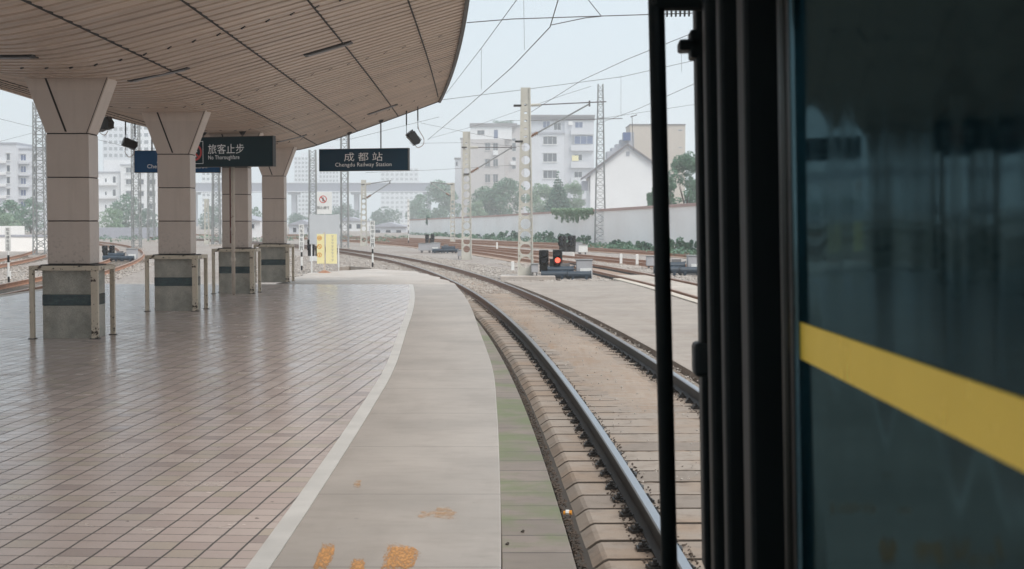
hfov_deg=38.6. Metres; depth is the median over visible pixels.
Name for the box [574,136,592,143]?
window
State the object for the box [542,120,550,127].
window
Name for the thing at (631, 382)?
dirt
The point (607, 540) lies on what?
railway track
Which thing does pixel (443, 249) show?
point machine
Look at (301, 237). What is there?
stop marker
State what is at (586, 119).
overhead wire
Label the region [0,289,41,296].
platform kerb
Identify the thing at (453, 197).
concrete mast
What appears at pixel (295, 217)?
tree
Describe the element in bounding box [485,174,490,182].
window
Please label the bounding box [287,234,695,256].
railway track
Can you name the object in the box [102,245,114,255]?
dwarf signal
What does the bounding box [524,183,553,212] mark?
tree
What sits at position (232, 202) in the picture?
drainpipe
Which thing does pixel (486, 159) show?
window
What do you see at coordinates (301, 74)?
platform canopy
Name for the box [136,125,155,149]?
tower block
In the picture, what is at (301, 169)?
tower block
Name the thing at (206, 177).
tower block
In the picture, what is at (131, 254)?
point machine
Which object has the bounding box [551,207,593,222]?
hanging ivy
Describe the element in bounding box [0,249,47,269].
railway track
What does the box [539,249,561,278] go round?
dwarf signal
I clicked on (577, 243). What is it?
trackside box
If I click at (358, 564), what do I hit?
paint mark
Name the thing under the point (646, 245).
shrub
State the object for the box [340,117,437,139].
overhead wire
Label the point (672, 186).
tree
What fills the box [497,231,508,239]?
shrub
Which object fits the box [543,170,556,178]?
window
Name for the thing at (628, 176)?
gabled house
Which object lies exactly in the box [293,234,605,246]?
railway track
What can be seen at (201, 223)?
tree
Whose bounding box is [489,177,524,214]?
tree
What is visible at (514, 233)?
shrub
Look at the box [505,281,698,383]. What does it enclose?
concrete apron
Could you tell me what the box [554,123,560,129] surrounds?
window
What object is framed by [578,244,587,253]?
trackside box
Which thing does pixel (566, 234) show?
shrub
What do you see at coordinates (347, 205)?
lattice mast
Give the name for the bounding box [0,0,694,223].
sky
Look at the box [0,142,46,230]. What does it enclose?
apartment block
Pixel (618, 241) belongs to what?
shrub
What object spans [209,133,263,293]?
platform column
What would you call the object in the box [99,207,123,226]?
tree
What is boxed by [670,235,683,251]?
shrub
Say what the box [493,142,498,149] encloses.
window
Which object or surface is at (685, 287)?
crossing slab
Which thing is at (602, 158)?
lattice mast
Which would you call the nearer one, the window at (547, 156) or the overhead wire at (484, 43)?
the overhead wire at (484, 43)
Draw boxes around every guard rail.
[28,264,116,338]
[144,254,208,311]
[211,248,260,293]
[254,244,294,282]
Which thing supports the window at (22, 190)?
in the apartment block at (15, 171)
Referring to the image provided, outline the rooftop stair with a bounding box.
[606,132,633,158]
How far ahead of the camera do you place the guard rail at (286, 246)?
44.55 m
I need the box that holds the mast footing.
[500,275,554,280]
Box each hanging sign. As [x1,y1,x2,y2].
[134,139,220,172]
[195,131,275,167]
[319,120,409,170]
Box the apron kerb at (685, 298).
[613,278,697,303]
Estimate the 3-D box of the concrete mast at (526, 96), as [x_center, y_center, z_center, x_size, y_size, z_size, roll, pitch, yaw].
[1.786,-3.660,54.573,3.453,7.324,0.340,0,2,0]
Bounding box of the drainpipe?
[229,167,235,294]
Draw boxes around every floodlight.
[99,116,113,134]
[121,121,137,156]
[406,107,423,147]
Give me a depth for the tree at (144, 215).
376.94 m
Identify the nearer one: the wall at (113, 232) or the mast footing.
the mast footing
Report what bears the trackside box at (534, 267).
on the mast footing
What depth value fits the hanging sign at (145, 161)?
45.48 m
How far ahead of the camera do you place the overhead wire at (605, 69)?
55.53 m
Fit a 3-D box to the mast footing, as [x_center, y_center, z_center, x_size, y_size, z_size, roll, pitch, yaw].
[0.581,-0.245,54.820,2.050,0.200,1.600,0,2,0]
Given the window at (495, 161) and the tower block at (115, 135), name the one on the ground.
the tower block at (115, 135)
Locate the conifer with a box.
[542,171,571,211]
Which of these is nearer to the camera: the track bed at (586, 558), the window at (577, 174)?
the track bed at (586, 558)
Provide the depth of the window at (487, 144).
538.23 m
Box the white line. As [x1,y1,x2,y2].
[245,284,414,568]
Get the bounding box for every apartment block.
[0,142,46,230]
[460,123,526,216]
[524,115,594,212]
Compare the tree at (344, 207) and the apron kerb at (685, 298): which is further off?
the tree at (344, 207)
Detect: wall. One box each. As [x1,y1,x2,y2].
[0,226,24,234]
[0,235,47,250]
[99,227,157,238]
[409,203,696,250]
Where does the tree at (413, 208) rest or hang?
on the ground
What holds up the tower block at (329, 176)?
on the ground
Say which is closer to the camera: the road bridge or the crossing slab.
the crossing slab
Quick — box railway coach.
[648,0,1023,568]
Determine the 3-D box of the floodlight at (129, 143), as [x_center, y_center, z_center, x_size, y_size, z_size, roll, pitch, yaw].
[-11.810,-4.499,45.132,0.483,1.148,0.292,-1,3,-25]
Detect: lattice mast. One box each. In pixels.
[28,102,47,256]
[131,123,144,249]
[145,173,157,241]
[209,173,221,245]
[306,150,317,243]
[340,135,350,248]
[567,84,621,244]
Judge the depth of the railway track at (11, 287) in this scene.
60.10 m
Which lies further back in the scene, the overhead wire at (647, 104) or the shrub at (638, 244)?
the shrub at (638, 244)
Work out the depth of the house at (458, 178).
568.80 m
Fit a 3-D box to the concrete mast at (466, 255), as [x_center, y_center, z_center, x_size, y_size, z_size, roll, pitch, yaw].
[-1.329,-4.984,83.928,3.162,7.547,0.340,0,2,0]
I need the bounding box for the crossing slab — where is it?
[619,275,696,295]
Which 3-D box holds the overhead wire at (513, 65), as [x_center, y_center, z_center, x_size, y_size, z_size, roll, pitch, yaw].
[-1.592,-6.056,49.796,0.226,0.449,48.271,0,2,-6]
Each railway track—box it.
[0,241,144,294]
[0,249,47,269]
[45,234,704,568]
[196,234,697,298]
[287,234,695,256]
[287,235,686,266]
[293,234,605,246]
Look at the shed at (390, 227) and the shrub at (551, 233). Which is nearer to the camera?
the shrub at (551, 233)
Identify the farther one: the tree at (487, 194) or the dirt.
the tree at (487, 194)
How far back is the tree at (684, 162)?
153.34 m
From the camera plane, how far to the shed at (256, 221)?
199.87 m
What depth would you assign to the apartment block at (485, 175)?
538.72 m
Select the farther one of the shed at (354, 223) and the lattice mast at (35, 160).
the shed at (354, 223)
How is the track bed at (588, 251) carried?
on the ground
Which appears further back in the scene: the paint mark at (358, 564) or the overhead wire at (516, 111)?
the overhead wire at (516, 111)
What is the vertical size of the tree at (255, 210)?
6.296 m
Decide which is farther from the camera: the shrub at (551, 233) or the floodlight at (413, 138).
the shrub at (551, 233)
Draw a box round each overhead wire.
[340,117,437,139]
[366,165,510,172]
[429,0,557,138]
[433,86,590,137]
[443,61,690,99]
[446,0,516,93]
[467,13,692,22]
[505,104,693,120]
[531,35,686,111]
[551,16,600,24]
[598,84,692,123]
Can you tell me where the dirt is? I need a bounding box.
[432,271,700,482]
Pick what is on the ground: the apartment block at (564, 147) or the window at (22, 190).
the apartment block at (564, 147)
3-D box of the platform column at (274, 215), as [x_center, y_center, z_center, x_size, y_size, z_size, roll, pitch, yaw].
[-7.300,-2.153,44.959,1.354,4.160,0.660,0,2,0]
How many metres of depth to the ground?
100.10 m
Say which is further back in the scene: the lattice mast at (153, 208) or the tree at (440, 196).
the tree at (440, 196)
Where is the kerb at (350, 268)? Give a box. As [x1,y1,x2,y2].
[339,266,371,270]
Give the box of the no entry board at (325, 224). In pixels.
[309,192,339,272]
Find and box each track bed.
[196,235,628,276]
[291,236,695,275]
[453,243,686,258]
[475,317,595,568]
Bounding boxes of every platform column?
[25,77,116,337]
[141,111,210,310]
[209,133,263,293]
[259,147,296,281]
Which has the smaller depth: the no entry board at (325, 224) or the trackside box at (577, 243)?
the no entry board at (325, 224)
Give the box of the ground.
[0,224,696,568]
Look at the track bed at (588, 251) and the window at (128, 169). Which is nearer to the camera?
the track bed at (588, 251)
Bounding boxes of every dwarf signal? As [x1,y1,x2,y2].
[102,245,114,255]
[307,240,316,260]
[425,234,433,242]
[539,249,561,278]
[558,235,575,255]
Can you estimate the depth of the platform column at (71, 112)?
23.17 m
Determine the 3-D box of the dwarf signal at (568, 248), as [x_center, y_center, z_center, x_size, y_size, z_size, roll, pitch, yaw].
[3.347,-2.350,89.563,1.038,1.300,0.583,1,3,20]
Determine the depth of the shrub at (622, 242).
114.65 m
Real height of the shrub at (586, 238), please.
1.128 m
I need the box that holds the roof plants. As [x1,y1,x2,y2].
[493,120,513,122]
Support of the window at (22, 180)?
in the apartment block at (15, 171)
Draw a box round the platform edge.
[270,284,500,568]
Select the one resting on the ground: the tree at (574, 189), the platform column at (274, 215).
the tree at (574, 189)
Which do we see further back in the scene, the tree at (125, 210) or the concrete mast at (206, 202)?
the tree at (125, 210)
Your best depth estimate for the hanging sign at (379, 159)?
45.15 m
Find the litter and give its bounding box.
[563,510,571,514]
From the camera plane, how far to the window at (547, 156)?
478.60 m
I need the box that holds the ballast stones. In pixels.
[0,254,698,482]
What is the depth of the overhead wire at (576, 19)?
31.58 m
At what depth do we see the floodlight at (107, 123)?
44.70 m
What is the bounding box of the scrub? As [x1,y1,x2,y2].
[99,232,696,256]
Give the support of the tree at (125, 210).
on the ground
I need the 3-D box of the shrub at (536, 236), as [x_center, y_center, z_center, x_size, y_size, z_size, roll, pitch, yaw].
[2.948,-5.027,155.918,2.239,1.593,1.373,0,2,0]
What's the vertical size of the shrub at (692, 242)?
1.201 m
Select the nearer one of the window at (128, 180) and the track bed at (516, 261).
the track bed at (516, 261)
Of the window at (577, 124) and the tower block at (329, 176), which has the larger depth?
the tower block at (329, 176)
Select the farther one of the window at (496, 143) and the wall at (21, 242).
the window at (496, 143)
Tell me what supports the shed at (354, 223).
on the ground
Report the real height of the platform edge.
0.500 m
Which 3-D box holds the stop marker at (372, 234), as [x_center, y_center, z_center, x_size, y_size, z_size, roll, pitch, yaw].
[-5.997,-1.745,62.919,0.200,1.981,0.076,0,2,0]
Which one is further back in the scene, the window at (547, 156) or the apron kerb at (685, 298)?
the window at (547, 156)
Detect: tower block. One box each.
[102,121,135,170]
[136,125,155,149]
[201,167,221,224]
[294,152,317,219]
[319,146,339,214]
[380,167,419,223]
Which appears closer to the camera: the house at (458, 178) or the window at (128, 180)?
the window at (128, 180)
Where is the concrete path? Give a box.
[276,269,455,284]
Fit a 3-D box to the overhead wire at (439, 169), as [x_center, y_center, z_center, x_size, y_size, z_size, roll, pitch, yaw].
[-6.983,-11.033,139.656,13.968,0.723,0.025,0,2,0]
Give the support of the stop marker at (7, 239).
on the ground
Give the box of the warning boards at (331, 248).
[317,233,336,272]
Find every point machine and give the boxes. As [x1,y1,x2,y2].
[102,248,138,260]
[431,242,458,252]
[541,259,592,279]
[653,255,696,274]
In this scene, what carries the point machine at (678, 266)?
on the track bed at (517, 253)
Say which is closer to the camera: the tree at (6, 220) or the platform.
the platform
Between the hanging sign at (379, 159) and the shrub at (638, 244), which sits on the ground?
the shrub at (638, 244)
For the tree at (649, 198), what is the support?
on the ground
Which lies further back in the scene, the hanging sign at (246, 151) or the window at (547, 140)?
the window at (547, 140)
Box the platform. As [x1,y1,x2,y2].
[0,284,409,568]
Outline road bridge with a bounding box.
[195,182,454,225]
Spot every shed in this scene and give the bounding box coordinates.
[221,215,262,237]
[288,220,307,233]
[342,217,369,230]
[369,222,407,232]
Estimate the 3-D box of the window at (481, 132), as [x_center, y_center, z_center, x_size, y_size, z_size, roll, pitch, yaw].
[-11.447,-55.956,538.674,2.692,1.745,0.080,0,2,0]
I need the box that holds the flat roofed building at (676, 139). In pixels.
[625,124,685,203]
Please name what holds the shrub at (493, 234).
on the ground
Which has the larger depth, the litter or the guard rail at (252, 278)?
the guard rail at (252, 278)
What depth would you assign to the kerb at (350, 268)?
61.44 m
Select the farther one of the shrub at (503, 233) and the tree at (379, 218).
the tree at (379, 218)
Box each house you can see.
[454,158,460,216]
[581,143,670,208]
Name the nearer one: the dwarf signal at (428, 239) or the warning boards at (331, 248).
the warning boards at (331, 248)
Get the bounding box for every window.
[19,153,26,160]
[19,165,26,172]
[19,188,26,196]
[20,178,26,184]
[125,178,130,184]
[126,167,130,172]
[477,130,484,134]
[485,142,490,150]
[485,158,490,166]
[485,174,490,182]
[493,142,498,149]
[493,158,498,166]
[493,174,497,182]
[494,129,497,138]
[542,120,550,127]
[543,136,556,144]
[543,152,556,161]
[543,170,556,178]
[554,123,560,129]
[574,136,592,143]
[574,171,581,177]
[575,122,582,127]
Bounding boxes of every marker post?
[511,261,514,272]
[635,254,638,265]
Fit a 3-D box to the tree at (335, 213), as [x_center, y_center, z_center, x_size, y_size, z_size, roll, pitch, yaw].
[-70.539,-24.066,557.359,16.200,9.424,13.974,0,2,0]
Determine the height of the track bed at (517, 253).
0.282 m
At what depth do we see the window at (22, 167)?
361.09 m
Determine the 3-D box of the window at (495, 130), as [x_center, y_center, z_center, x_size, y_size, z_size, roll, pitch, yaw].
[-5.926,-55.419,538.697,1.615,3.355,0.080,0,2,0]
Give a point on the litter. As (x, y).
(567, 512)
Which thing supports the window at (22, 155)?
in the apartment block at (15, 171)
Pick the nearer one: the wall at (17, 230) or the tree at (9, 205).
the wall at (17, 230)
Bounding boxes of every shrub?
[483,233,494,238]
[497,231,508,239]
[507,230,521,240]
[529,230,547,241]
[545,231,558,242]
[557,233,570,240]
[577,235,590,241]
[609,239,621,248]
[620,241,632,249]
[635,240,645,249]
[642,242,653,250]
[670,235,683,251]
[682,242,693,249]
[688,239,696,251]
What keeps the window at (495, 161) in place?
in the apartment block at (485, 175)
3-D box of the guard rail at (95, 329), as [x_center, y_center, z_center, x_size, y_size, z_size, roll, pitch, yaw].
[-7.045,0.266,23.488,1.144,1.160,0.984,0,2,0]
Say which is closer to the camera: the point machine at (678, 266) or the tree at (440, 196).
the point machine at (678, 266)
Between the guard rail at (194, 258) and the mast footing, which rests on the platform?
the guard rail at (194, 258)
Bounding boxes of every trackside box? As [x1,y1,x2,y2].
[418,243,431,252]
[530,263,538,275]
[576,242,582,253]
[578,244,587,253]
[645,255,653,267]
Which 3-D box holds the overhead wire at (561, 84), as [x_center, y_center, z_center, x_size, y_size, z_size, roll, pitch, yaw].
[2.266,-8.342,59.698,10.507,1.652,0.018,0,2,0]
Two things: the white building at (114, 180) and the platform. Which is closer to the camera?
the platform
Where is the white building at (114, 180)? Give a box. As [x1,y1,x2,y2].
[98,160,158,226]
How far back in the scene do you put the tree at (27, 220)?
272.43 m
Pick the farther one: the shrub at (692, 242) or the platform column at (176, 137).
the shrub at (692, 242)
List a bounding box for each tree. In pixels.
[0,199,28,225]
[0,212,21,225]
[16,197,43,232]
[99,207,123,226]
[110,193,143,226]
[134,209,157,226]
[198,206,221,228]
[252,207,261,216]
[287,213,307,226]
[313,209,342,217]
[332,203,360,217]
[368,206,401,224]
[405,194,425,218]
[414,180,461,218]
[466,200,488,215]
[468,186,504,215]
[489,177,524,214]
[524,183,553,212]
[561,180,585,207]
[646,192,652,205]
[668,151,695,203]
[669,177,676,203]
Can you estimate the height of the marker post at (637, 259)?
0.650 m
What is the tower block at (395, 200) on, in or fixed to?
on the ground
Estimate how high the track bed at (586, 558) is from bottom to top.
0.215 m
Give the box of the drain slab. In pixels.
[476,320,575,568]
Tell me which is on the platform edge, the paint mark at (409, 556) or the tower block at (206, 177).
the paint mark at (409, 556)
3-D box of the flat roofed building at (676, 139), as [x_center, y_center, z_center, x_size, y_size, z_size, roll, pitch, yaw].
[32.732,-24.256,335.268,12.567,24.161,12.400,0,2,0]
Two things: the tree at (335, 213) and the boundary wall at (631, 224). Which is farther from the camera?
the tree at (335, 213)
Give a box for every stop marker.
[5,227,10,281]
[299,225,303,269]
[370,221,374,266]
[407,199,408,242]
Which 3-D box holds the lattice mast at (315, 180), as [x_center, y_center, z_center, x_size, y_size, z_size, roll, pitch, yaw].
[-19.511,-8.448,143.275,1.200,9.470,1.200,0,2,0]
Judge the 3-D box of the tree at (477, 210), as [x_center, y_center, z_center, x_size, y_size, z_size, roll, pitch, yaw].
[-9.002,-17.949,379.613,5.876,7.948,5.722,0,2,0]
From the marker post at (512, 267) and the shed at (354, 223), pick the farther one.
the shed at (354, 223)
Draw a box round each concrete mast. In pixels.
[204,199,209,243]
[360,180,390,245]
[431,182,454,241]
[461,131,515,259]
[514,87,605,275]
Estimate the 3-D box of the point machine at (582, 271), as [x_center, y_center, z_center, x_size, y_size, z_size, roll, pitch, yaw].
[2.069,-0.573,54.981,1.970,0.760,0.926,0,2,0]
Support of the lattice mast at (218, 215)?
on the ground
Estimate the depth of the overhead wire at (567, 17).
31.77 m
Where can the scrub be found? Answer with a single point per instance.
(631, 247)
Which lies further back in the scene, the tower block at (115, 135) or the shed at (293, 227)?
the tower block at (115, 135)
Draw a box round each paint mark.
[314,543,334,568]
[350,558,364,568]
[381,544,418,568]
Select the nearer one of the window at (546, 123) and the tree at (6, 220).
the tree at (6, 220)
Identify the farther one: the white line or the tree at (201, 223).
the tree at (201, 223)
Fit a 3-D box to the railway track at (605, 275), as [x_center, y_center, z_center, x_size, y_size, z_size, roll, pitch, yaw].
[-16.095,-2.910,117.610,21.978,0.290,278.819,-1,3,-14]
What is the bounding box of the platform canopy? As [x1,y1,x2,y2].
[0,0,469,149]
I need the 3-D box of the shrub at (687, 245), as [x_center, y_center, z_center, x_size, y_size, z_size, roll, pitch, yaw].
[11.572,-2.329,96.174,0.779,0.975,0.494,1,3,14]
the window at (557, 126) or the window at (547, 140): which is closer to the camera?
the window at (547, 140)
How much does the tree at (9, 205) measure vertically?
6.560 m
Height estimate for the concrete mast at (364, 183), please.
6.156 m
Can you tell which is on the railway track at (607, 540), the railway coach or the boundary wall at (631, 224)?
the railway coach
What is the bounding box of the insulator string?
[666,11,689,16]
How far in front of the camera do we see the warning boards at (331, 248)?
53.96 m
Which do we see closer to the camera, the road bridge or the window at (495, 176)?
the window at (495, 176)
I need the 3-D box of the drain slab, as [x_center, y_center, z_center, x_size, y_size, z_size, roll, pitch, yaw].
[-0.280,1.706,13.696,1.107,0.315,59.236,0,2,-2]
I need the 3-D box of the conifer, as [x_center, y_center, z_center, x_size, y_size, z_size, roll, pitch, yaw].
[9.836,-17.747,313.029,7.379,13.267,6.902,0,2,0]
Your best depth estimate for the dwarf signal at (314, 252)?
79.62 m
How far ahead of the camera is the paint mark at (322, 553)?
8.07 m
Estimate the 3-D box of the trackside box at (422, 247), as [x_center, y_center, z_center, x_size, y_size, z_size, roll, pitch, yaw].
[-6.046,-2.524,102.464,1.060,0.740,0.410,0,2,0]
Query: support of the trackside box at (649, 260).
on the ground
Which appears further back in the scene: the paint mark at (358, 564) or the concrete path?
the concrete path
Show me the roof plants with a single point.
(497, 121)
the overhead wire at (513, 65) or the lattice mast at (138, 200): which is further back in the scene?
the lattice mast at (138, 200)

